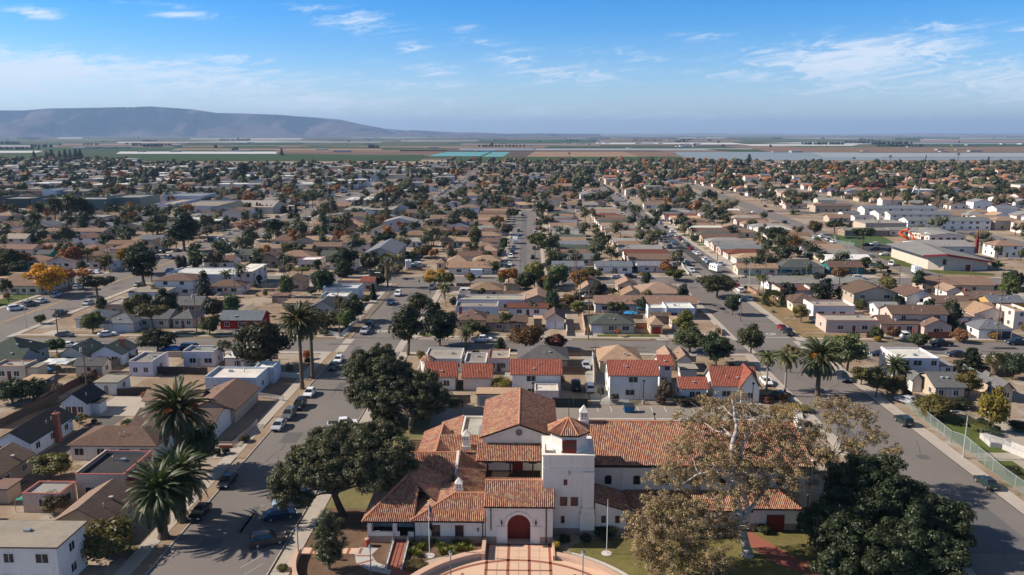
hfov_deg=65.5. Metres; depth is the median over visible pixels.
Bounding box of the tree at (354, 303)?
[340,293,364,315]
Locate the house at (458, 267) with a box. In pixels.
[447,261,492,274]
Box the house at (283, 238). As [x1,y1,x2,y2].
[271,234,298,243]
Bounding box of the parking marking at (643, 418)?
[589,407,755,419]
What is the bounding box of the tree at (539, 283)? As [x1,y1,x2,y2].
[537,278,542,288]
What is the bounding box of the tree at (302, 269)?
[291,267,310,274]
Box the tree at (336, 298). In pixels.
[334,294,343,310]
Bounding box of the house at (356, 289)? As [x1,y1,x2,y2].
[323,283,362,298]
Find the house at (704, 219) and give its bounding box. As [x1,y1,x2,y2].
[672,218,707,225]
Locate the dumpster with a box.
[623,403,634,411]
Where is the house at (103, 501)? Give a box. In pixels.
[54,478,137,532]
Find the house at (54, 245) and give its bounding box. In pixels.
[44,243,76,249]
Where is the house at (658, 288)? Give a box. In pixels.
[634,282,677,294]
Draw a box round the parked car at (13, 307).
[7,304,25,310]
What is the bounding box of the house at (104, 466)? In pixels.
[75,450,152,498]
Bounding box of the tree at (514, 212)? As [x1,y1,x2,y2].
[509,208,518,217]
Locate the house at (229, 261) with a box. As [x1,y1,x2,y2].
[204,255,240,267]
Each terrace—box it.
[857,205,937,214]
[870,210,888,219]
[884,211,951,220]
[898,217,991,229]
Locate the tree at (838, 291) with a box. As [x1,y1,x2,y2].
[835,283,847,296]
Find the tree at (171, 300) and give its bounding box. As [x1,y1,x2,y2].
[150,288,178,308]
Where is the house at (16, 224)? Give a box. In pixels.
[1,221,34,230]
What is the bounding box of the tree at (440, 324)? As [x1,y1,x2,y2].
[422,307,459,345]
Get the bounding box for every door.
[6,371,11,379]
[71,406,77,414]
[103,385,109,394]
[114,325,129,332]
[181,320,184,327]
[196,358,201,366]
[469,380,491,389]
[479,396,493,405]
[496,363,500,371]
[508,515,529,538]
[512,463,522,469]
[547,321,555,328]
[555,321,563,328]
[562,440,576,452]
[592,326,601,332]
[652,326,661,333]
[766,515,784,530]
[781,269,789,273]
[947,390,952,397]
[1001,331,1011,338]
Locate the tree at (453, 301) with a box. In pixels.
[450,296,455,305]
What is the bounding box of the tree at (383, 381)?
[341,342,452,434]
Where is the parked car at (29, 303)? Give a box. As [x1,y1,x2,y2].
[22,300,36,306]
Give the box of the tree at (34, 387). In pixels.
[15,376,47,400]
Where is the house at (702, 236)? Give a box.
[698,233,739,242]
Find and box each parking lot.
[358,405,808,426]
[856,245,891,251]
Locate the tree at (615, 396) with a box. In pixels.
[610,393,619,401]
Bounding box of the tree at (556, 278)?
[547,272,561,285]
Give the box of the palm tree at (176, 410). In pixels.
[138,376,215,446]
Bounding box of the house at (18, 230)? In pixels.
[10,228,23,232]
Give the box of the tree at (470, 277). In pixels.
[466,272,475,282]
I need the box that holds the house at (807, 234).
[771,232,811,239]
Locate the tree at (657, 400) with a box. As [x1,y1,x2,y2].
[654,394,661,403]
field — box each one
[0,140,119,142]
[0,147,221,149]
[0,151,40,152]
[62,144,179,144]
[116,152,275,153]
[130,155,422,160]
[173,149,380,149]
[185,142,303,144]
[221,146,278,147]
[252,138,303,138]
[276,150,445,152]
[300,143,471,145]
[304,142,379,142]
[400,150,657,150]
[401,140,479,140]
[431,152,488,155]
[452,157,683,162]
[459,148,533,149]
[462,144,597,144]
[469,146,546,147]
[481,140,598,141]
[483,152,508,156]
[503,152,532,156]
[527,152,638,156]
[535,149,707,149]
[545,146,735,147]
[595,143,681,143]
[600,140,739,141]
[600,145,737,145]
[627,152,675,156]
[673,152,858,159]
[682,143,739,143]
[708,149,767,151]
[740,139,919,141]
[741,144,857,145]
[746,147,1023,151]
[814,153,1023,156]
[825,157,1023,159]
[862,143,1018,143]
[871,144,1023,145]
[920,140,1023,141]
[960,138,1023,138]
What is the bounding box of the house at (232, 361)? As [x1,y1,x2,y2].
[223,352,250,366]
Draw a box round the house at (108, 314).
[74,309,121,327]
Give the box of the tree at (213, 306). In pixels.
[201,297,223,314]
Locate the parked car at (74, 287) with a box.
[72,284,82,289]
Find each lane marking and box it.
[0,214,303,323]
[241,337,788,573]
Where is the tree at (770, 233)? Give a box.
[760,226,790,243]
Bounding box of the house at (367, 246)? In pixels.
[342,238,373,252]
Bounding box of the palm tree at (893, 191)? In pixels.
[890,186,896,204]
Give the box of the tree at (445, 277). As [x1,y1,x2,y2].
[434,272,454,298]
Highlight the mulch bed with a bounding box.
[290,427,481,574]
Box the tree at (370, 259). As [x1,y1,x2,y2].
[360,250,380,272]
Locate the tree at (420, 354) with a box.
[417,350,425,359]
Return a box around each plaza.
[430,559,602,574]
[484,545,552,562]
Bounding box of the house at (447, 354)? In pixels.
[426,348,463,372]
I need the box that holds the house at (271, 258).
[262,250,283,266]
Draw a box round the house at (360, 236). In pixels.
[340,235,371,241]
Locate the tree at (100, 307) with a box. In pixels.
[94,300,105,308]
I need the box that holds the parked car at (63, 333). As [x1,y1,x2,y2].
[55,331,74,336]
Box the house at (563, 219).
[554,218,573,219]
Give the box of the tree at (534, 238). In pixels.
[526,232,546,247]
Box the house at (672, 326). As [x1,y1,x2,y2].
[668,316,677,328]
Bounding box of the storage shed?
[475,387,518,405]
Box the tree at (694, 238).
[690,235,698,242]
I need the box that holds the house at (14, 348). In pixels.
[0,336,50,361]
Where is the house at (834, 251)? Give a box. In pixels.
[811,249,858,259]
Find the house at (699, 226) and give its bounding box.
[686,225,721,232]
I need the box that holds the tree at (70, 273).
[62,268,76,289]
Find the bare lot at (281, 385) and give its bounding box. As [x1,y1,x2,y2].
[120,369,305,405]
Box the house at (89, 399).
[57,383,107,415]
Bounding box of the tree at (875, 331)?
[870,325,883,337]
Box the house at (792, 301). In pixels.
[784,293,818,310]
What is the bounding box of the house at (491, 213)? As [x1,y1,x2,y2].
[479,212,506,214]
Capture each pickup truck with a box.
[52,309,67,316]
[164,254,175,258]
[327,416,357,425]
[360,326,370,333]
[365,321,374,328]
[386,298,394,304]
[413,262,426,266]
[429,283,435,288]
[471,334,492,342]
[571,379,580,390]
[687,267,694,272]
[782,327,794,335]
[870,242,881,245]
[928,338,953,346]
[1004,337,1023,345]
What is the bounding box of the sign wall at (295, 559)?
[292,547,301,574]
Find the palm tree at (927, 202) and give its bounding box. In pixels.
[923,199,929,204]
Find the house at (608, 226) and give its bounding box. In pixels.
[603,225,636,227]
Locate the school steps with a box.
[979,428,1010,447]
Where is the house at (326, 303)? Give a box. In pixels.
[311,295,337,313]
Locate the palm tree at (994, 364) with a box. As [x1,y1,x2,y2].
[985,351,1005,376]
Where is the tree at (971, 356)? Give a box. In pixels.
[949,347,990,369]
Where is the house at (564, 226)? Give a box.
[549,225,576,233]
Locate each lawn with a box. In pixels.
[176,333,659,336]
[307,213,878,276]
[326,412,430,508]
[569,529,821,574]
[829,235,897,245]
[876,255,994,275]
[914,411,1023,484]
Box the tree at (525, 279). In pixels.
[514,272,538,290]
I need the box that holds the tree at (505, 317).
[498,312,512,332]
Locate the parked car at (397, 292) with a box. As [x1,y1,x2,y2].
[394,289,401,295]
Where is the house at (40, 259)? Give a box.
[26,254,52,267]
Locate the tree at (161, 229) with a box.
[148,222,166,233]
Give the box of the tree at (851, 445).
[797,395,903,486]
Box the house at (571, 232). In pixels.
[552,231,579,235]
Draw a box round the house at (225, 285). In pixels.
[209,279,249,293]
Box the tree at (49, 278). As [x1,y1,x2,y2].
[22,263,67,294]
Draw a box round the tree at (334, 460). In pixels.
[266,417,421,517]
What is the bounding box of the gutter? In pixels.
[335,339,806,353]
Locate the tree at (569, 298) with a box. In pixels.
[559,294,574,305]
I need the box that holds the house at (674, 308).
[662,302,694,317]
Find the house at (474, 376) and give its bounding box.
[461,363,493,389]
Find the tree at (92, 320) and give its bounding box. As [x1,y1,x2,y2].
[79,309,105,332]
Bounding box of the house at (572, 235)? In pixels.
[553,234,585,236]
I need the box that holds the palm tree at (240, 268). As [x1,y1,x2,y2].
[233,263,247,279]
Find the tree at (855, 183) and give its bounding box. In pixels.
[852,181,862,185]
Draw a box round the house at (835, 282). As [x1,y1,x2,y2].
[817,277,874,290]
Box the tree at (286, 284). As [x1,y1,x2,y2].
[278,273,294,292]
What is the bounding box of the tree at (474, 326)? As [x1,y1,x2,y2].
[461,318,482,335]
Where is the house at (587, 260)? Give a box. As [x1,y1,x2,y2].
[561,253,595,265]
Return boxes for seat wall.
[411,549,480,574]
[555,552,619,574]
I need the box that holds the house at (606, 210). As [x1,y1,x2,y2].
[590,209,618,213]
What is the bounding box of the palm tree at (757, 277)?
[755,274,763,290]
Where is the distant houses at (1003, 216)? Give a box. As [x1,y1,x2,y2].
[0,158,1023,232]
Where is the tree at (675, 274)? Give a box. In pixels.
[664,268,685,280]
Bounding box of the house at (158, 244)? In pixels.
[147,238,167,250]
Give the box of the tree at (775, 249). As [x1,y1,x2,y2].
[770,245,782,260]
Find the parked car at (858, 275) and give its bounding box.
[852,274,866,278]
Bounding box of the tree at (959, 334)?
[949,327,968,341]
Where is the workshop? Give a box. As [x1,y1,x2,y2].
[316,202,352,212]
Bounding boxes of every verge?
[14,290,1003,341]
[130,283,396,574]
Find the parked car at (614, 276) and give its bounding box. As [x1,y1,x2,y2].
[611,274,622,278]
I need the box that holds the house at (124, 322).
[101,313,142,332]
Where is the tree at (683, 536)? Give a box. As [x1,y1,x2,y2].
[620,387,816,574]
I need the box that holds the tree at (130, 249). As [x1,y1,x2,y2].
[123,244,155,258]
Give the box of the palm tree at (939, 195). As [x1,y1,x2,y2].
[935,189,943,208]
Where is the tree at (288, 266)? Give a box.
[285,263,292,274]
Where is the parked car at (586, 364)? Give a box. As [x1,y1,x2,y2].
[582,360,590,369]
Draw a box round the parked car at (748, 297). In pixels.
[744,295,753,300]
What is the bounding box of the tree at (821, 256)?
[817,251,831,259]
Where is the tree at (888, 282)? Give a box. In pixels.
[878,276,897,288]
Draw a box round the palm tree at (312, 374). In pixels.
[305,307,325,378]
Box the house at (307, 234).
[296,231,313,238]
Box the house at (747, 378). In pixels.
[738,363,761,402]
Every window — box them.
[2,553,14,562]
[13,371,19,375]
[21,462,27,471]
[34,553,49,563]
[35,440,40,449]
[38,498,42,506]
[64,423,68,430]
[65,406,71,412]
[68,539,74,552]
[70,559,77,573]
[74,448,84,455]
[77,406,83,412]
[85,487,95,493]
[96,448,104,455]
[127,504,132,514]
[133,367,137,372]
[143,367,148,372]
[189,358,195,362]
[204,358,211,362]
[432,525,439,536]
[443,380,449,385]
[455,525,463,536]
[496,324,501,328]
[516,429,522,435]
[526,376,535,381]
[560,497,566,505]
[571,497,577,505]
[601,516,605,522]
[605,475,611,483]
[608,326,614,330]
[615,516,619,522]
[622,326,628,330]
[625,389,634,395]
[628,377,637,382]
[633,476,639,483]
[689,391,694,396]
[722,390,731,396]
[837,325,843,329]
[862,325,867,329]
[913,360,922,365]
[930,360,936,365]
[938,390,943,395]
[953,390,958,395]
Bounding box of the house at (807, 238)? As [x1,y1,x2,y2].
[800,236,813,239]
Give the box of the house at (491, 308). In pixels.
[455,301,498,314]
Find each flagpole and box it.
[424,500,434,558]
[601,499,611,555]
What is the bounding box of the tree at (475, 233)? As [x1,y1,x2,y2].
[468,226,481,250]
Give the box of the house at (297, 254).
[284,250,316,262]
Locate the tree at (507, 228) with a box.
[502,224,512,232]
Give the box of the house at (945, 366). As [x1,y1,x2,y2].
[938,359,954,371]
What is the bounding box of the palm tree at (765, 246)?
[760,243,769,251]
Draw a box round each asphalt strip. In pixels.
[519,212,1023,574]
[632,212,724,275]
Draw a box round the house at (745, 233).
[729,228,756,237]
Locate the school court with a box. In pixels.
[971,418,1023,468]
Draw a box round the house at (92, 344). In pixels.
[58,337,104,364]
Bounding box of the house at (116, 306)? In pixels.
[105,298,136,314]
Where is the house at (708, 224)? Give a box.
[681,223,715,226]
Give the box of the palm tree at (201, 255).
[197,251,206,266]
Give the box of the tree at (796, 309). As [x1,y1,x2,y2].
[792,304,809,321]
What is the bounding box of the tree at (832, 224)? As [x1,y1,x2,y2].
[824,220,845,237]
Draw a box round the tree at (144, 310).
[133,304,170,329]
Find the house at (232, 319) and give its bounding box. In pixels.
[219,310,270,329]
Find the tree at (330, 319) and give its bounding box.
[316,310,337,329]
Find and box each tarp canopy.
[43,358,75,370]
[158,345,181,351]
[623,311,637,314]
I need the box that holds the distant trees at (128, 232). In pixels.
[0,156,1023,272]
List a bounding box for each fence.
[0,391,58,427]
[25,369,96,406]
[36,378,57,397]
[111,349,137,368]
[116,387,150,395]
[157,366,207,374]
[216,329,238,331]
[218,420,256,446]
[259,392,283,400]
[322,318,358,336]
[450,394,470,402]
[456,283,474,285]
[563,366,584,374]
[568,350,594,355]
[592,314,642,318]
[610,397,735,404]
[636,323,646,328]
[866,332,883,337]
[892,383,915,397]
[905,395,952,441]
[927,332,952,337]
[953,431,1022,488]
[957,369,1014,376]
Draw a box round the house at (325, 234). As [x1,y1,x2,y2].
[307,227,332,234]
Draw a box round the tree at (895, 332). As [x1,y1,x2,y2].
[885,325,900,339]
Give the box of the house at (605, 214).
[592,213,619,219]
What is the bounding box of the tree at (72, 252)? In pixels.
[53,246,82,258]
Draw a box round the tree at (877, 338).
[873,336,881,341]
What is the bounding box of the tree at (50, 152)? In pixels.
[47,149,56,157]
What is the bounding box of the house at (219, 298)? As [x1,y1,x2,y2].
[208,296,229,307]
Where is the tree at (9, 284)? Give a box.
[0,279,13,301]
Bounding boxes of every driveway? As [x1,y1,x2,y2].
[44,213,977,338]
[90,332,708,457]
[581,355,629,404]
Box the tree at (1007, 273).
[1002,270,1023,282]
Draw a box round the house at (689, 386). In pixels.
[673,376,709,397]
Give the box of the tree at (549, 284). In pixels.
[543,275,555,290]
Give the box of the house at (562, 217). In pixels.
[553,216,572,218]
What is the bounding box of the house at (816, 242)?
[788,240,828,247]
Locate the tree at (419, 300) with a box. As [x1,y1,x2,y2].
[407,292,432,311]
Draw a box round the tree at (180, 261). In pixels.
[174,255,186,268]
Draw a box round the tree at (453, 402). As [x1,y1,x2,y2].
[445,397,461,406]
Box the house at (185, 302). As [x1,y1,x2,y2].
[174,296,211,312]
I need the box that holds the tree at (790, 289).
[780,282,797,295]
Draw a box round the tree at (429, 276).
[422,269,445,283]
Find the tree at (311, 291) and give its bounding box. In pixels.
[306,289,317,293]
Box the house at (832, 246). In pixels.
[798,244,844,253]
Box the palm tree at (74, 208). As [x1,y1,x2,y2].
[68,197,78,217]
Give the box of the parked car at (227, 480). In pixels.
[216,472,237,488]
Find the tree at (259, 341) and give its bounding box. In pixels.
[227,320,294,362]
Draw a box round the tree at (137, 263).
[119,251,159,284]
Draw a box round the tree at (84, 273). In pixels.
[75,268,92,276]
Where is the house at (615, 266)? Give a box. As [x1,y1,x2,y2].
[593,261,632,272]
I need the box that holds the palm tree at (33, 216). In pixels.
[27,211,42,227]
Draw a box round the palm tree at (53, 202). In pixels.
[44,196,61,219]
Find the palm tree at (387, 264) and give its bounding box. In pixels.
[379,253,394,286]
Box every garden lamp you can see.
[295,527,299,558]
[368,544,371,574]
[449,549,451,574]
[581,550,584,574]
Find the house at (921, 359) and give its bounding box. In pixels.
[879,346,939,376]
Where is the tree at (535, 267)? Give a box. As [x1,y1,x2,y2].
[523,260,544,286]
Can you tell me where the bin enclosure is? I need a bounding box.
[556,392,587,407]
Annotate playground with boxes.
[892,237,920,241]
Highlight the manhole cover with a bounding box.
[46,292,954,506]
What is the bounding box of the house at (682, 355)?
[673,346,693,370]
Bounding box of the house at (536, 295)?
[519,287,549,309]
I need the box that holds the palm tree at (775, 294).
[760,289,784,306]
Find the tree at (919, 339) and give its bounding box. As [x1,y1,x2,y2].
[906,333,933,346]
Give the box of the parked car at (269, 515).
[262,507,296,522]
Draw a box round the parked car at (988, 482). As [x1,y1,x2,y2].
[973,475,1000,489]
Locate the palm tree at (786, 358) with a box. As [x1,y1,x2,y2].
[774,348,800,391]
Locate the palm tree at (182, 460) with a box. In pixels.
[146,440,212,523]
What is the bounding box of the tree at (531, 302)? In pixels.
[527,300,536,306]
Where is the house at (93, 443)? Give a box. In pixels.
[66,407,232,459]
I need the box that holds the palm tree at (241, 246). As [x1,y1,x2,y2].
[233,235,247,248]
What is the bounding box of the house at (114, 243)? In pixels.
[105,240,142,247]
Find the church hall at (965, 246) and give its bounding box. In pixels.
[901,240,975,255]
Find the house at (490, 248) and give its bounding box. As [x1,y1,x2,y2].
[478,245,499,256]
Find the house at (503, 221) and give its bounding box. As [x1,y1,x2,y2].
[475,220,505,225]
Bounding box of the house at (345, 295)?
[321,291,351,299]
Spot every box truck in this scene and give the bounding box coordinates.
[464,269,481,277]
[911,265,920,273]
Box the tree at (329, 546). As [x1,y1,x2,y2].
[309,508,349,569]
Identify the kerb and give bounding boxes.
[145,284,1023,574]
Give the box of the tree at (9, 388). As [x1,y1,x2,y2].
[0,376,28,402]
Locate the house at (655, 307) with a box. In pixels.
[645,303,665,317]
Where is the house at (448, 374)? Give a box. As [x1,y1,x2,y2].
[419,354,459,389]
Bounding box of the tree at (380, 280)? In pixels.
[368,271,385,286]
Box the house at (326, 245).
[313,242,342,252]
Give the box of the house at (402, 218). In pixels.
[384,215,417,231]
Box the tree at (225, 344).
[214,340,231,361]
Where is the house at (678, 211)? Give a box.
[659,210,689,211]
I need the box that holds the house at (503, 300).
[456,293,524,310]
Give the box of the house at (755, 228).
[753,226,791,234]
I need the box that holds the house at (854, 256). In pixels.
[820,254,872,265]
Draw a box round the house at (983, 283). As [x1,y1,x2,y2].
[911,276,995,292]
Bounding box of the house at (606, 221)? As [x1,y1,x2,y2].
[597,220,628,227]
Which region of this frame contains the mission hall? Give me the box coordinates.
[361,387,814,569]
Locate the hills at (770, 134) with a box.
[600,133,1023,135]
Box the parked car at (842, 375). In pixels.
[836,370,851,381]
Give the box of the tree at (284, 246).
[281,242,292,250]
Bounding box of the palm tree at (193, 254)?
[185,250,199,258]
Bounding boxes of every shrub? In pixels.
[50,383,63,390]
[74,413,89,424]
[76,371,94,381]
[92,374,102,380]
[120,418,131,424]
[214,448,221,454]
[221,447,230,454]
[238,435,250,440]
[276,563,287,571]
[285,364,294,372]
[302,349,309,357]
[321,329,328,334]
[402,558,427,570]
[479,324,490,333]
[553,541,559,548]
[558,533,570,542]
[579,533,591,541]
[593,525,617,537]
[657,395,666,404]
[671,395,693,406]
[690,394,710,403]
[755,524,770,533]
[759,395,774,403]
[773,403,802,415]
[777,393,788,402]
[791,402,812,412]
[942,396,961,408]
[952,324,964,329]
[953,396,975,408]
[959,418,982,425]
[970,423,990,431]
[983,420,992,425]
[984,427,1001,435]
[988,331,1002,339]
[991,425,1002,430]
[1002,465,1023,476]
[1005,419,1023,431]
[1013,474,1023,484]
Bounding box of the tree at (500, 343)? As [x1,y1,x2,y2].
[491,336,507,348]
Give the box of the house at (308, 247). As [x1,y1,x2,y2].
[285,244,313,250]
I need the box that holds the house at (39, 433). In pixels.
[0,405,75,456]
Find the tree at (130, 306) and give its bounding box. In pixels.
[121,293,149,313]
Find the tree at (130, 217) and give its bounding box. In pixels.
[120,215,142,221]
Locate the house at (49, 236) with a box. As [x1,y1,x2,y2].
[36,234,64,242]
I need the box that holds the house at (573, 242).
[554,241,589,248]
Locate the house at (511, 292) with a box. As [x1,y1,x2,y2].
[503,291,524,293]
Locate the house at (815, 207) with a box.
[809,203,850,211]
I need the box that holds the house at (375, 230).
[370,225,395,235]
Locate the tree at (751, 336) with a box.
[735,323,765,353]
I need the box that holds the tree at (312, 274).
[309,270,324,291]
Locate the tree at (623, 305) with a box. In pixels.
[620,302,626,313]
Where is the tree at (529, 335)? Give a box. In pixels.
[505,325,544,346]
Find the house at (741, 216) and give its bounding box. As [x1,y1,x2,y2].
[728,215,756,222]
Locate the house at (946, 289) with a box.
[934,282,960,294]
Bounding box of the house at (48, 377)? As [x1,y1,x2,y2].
[23,374,55,383]
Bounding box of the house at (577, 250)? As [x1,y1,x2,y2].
[556,249,590,252]
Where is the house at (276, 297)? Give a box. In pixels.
[271,293,291,302]
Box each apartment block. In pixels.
[0,196,46,207]
[31,196,115,213]
[107,194,159,213]
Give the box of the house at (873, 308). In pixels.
[867,302,898,314]
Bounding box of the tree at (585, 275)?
[567,269,589,285]
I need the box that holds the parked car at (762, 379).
[759,376,772,385]
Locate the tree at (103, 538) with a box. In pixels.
[80,514,136,564]
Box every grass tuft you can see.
[403,545,417,553]
[414,541,426,549]
[414,549,422,556]
[420,539,428,546]
[433,541,446,547]
[438,546,446,553]
[444,544,455,551]
[451,538,460,544]
[454,542,465,550]
[461,537,472,545]
[465,545,476,550]
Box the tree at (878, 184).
[865,181,886,187]
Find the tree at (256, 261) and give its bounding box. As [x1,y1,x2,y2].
[247,257,262,264]
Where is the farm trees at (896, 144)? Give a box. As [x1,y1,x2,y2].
[0,136,993,150]
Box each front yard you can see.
[0,295,34,306]
[753,295,854,337]
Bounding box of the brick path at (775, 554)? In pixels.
[390,528,818,574]
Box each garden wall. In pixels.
[167,351,182,356]
[219,445,232,447]
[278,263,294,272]
[278,299,287,303]
[280,372,299,378]
[447,286,469,290]
[582,311,585,333]
[592,352,593,382]
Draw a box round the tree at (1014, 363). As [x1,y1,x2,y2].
[998,352,1023,379]
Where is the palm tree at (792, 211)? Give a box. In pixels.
[788,209,799,214]
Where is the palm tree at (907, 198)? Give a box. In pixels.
[904,195,910,204]
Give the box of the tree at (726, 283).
[694,275,738,297]
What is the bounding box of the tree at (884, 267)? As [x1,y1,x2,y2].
[876,265,888,270]
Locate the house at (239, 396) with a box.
[141,378,260,423]
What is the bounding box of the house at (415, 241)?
[403,236,426,246]
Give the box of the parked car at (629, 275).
[624,273,636,277]
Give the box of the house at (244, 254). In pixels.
[234,249,261,260]
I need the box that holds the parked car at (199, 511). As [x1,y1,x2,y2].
[188,502,212,520]
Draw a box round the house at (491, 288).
[469,282,503,293]
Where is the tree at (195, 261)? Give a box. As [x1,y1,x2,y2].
[189,255,202,267]
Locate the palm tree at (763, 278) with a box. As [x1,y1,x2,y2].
[758,275,768,293]
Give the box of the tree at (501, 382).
[490,376,511,386]
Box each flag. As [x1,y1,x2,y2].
[429,505,432,519]
[429,521,432,532]
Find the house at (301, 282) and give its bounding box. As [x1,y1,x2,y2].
[278,273,310,290]
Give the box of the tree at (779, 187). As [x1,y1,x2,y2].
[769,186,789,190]
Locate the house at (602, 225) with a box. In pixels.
[600,223,633,230]
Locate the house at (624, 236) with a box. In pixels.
[609,234,647,243]
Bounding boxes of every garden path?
[301,547,358,553]
[355,547,390,574]
[425,553,459,565]
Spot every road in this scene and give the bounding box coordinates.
[0,179,396,338]
[0,337,1023,354]
[74,275,1023,285]
[147,283,436,574]
[287,210,966,212]
[350,192,826,193]
[372,182,779,182]
[422,165,483,207]
[505,212,541,272]
[599,184,736,276]
[684,184,945,276]
[687,285,1023,574]
[758,183,1023,247]
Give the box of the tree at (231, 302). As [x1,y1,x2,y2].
[222,293,240,309]
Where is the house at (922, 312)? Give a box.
[879,305,949,322]
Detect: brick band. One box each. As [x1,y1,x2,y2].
[310,548,362,553]
[355,555,373,563]
[441,543,591,574]
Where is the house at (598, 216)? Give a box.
[594,215,624,222]
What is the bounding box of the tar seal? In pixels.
[1,218,1009,564]
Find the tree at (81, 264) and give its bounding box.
[76,259,85,268]
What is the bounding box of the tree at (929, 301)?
[923,298,935,304]
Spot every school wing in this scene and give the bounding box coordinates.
[838,227,888,235]
[885,227,939,235]
[907,227,967,239]
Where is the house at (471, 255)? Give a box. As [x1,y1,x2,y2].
[458,251,497,260]
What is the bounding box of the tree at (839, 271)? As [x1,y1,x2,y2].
[831,266,850,284]
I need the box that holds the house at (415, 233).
[406,230,424,236]
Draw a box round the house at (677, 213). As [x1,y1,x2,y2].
[661,212,693,218]
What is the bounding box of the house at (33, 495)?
[21,481,77,512]
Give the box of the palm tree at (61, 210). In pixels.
[57,198,64,216]
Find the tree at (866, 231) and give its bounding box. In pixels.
[850,227,875,248]
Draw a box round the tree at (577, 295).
[573,291,582,300]
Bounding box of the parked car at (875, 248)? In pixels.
[869,246,879,250]
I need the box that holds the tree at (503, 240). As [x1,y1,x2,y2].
[498,237,509,248]
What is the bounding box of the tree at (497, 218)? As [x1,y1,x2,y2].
[494,215,503,220]
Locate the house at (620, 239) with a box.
[611,238,644,245]
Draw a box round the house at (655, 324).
[646,315,664,333]
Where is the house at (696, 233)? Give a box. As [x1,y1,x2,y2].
[693,231,729,234]
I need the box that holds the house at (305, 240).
[292,237,317,243]
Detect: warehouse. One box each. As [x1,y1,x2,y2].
[210,200,243,210]
[241,200,285,213]
[366,238,406,264]
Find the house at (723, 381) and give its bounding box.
[703,366,758,400]
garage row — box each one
[838,211,860,214]
[850,215,874,220]
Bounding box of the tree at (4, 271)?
[0,264,9,275]
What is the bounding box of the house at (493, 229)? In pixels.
[482,228,500,232]
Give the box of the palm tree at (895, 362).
[878,354,911,376]
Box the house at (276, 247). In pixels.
[253,244,284,252]
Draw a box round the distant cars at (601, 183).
[280,162,843,211]
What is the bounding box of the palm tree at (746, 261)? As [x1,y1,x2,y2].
[742,257,750,276]
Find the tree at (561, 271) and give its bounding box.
[548,263,570,284]
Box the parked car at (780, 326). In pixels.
[776,324,786,330]
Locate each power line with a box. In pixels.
[59,290,190,309]
[199,287,332,291]
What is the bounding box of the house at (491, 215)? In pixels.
[477,215,506,216]
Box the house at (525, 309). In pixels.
[507,303,548,316]
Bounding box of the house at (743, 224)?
[739,220,770,227]
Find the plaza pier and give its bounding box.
[481,537,554,560]
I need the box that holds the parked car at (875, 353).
[869,349,879,356]
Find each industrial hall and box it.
[2,189,42,195]
[42,188,71,195]
[60,189,96,196]
[155,199,199,208]
[162,193,215,200]
[173,200,240,211]
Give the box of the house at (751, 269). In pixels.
[732,263,778,274]
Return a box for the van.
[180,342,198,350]
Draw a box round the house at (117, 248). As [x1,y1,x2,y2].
[110,243,154,252]
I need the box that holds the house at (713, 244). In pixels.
[708,240,755,250]
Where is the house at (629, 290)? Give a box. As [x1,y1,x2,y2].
[619,285,640,294]
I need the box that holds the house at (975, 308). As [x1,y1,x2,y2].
[964,301,1003,323]
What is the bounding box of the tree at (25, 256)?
[0,250,33,262]
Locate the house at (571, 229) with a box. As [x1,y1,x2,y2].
[552,228,579,230]
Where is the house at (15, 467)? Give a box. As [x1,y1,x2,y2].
[0,442,35,503]
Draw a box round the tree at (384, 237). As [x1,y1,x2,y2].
[373,232,396,240]
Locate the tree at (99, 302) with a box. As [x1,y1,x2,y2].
[96,297,106,308]
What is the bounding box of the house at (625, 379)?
[604,359,660,399]
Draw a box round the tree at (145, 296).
[139,292,153,303]
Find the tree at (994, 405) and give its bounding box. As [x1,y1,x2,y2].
[976,385,1011,427]
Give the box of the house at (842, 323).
[815,313,882,332]
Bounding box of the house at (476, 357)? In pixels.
[464,352,487,362]
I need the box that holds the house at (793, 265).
[774,259,825,273]
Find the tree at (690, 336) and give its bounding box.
[672,325,704,352]
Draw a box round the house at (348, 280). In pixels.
[338,277,360,283]
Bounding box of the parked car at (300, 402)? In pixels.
[293,396,306,409]
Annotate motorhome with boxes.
[459,287,469,293]
[709,263,721,271]
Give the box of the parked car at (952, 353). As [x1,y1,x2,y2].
[945,350,963,356]
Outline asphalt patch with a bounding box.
[66,221,1019,556]
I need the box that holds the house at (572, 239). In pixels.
[556,237,585,240]
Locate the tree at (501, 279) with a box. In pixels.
[496,271,507,283]
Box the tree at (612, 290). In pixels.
[609,288,617,294]
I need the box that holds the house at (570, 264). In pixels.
[551,261,584,272]
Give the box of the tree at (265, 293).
[262,289,267,296]
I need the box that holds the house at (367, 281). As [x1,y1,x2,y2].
[360,276,376,290]
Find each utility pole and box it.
[50,309,58,332]
[76,340,87,384]
[189,288,197,334]
[262,260,267,287]
[333,286,341,336]
[573,254,579,291]
[585,286,593,338]
[590,346,600,386]
[738,293,745,321]
[996,290,1007,341]
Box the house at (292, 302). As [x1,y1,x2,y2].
[283,299,319,311]
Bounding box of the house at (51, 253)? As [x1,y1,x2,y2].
[34,250,57,258]
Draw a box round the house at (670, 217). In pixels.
[668,216,700,222]
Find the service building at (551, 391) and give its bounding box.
[534,384,558,406]
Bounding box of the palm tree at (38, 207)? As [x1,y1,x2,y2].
[30,201,44,215]
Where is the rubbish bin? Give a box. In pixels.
[365,537,369,546]
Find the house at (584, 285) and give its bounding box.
[578,280,594,297]
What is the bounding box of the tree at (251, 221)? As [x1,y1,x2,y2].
[233,218,262,230]

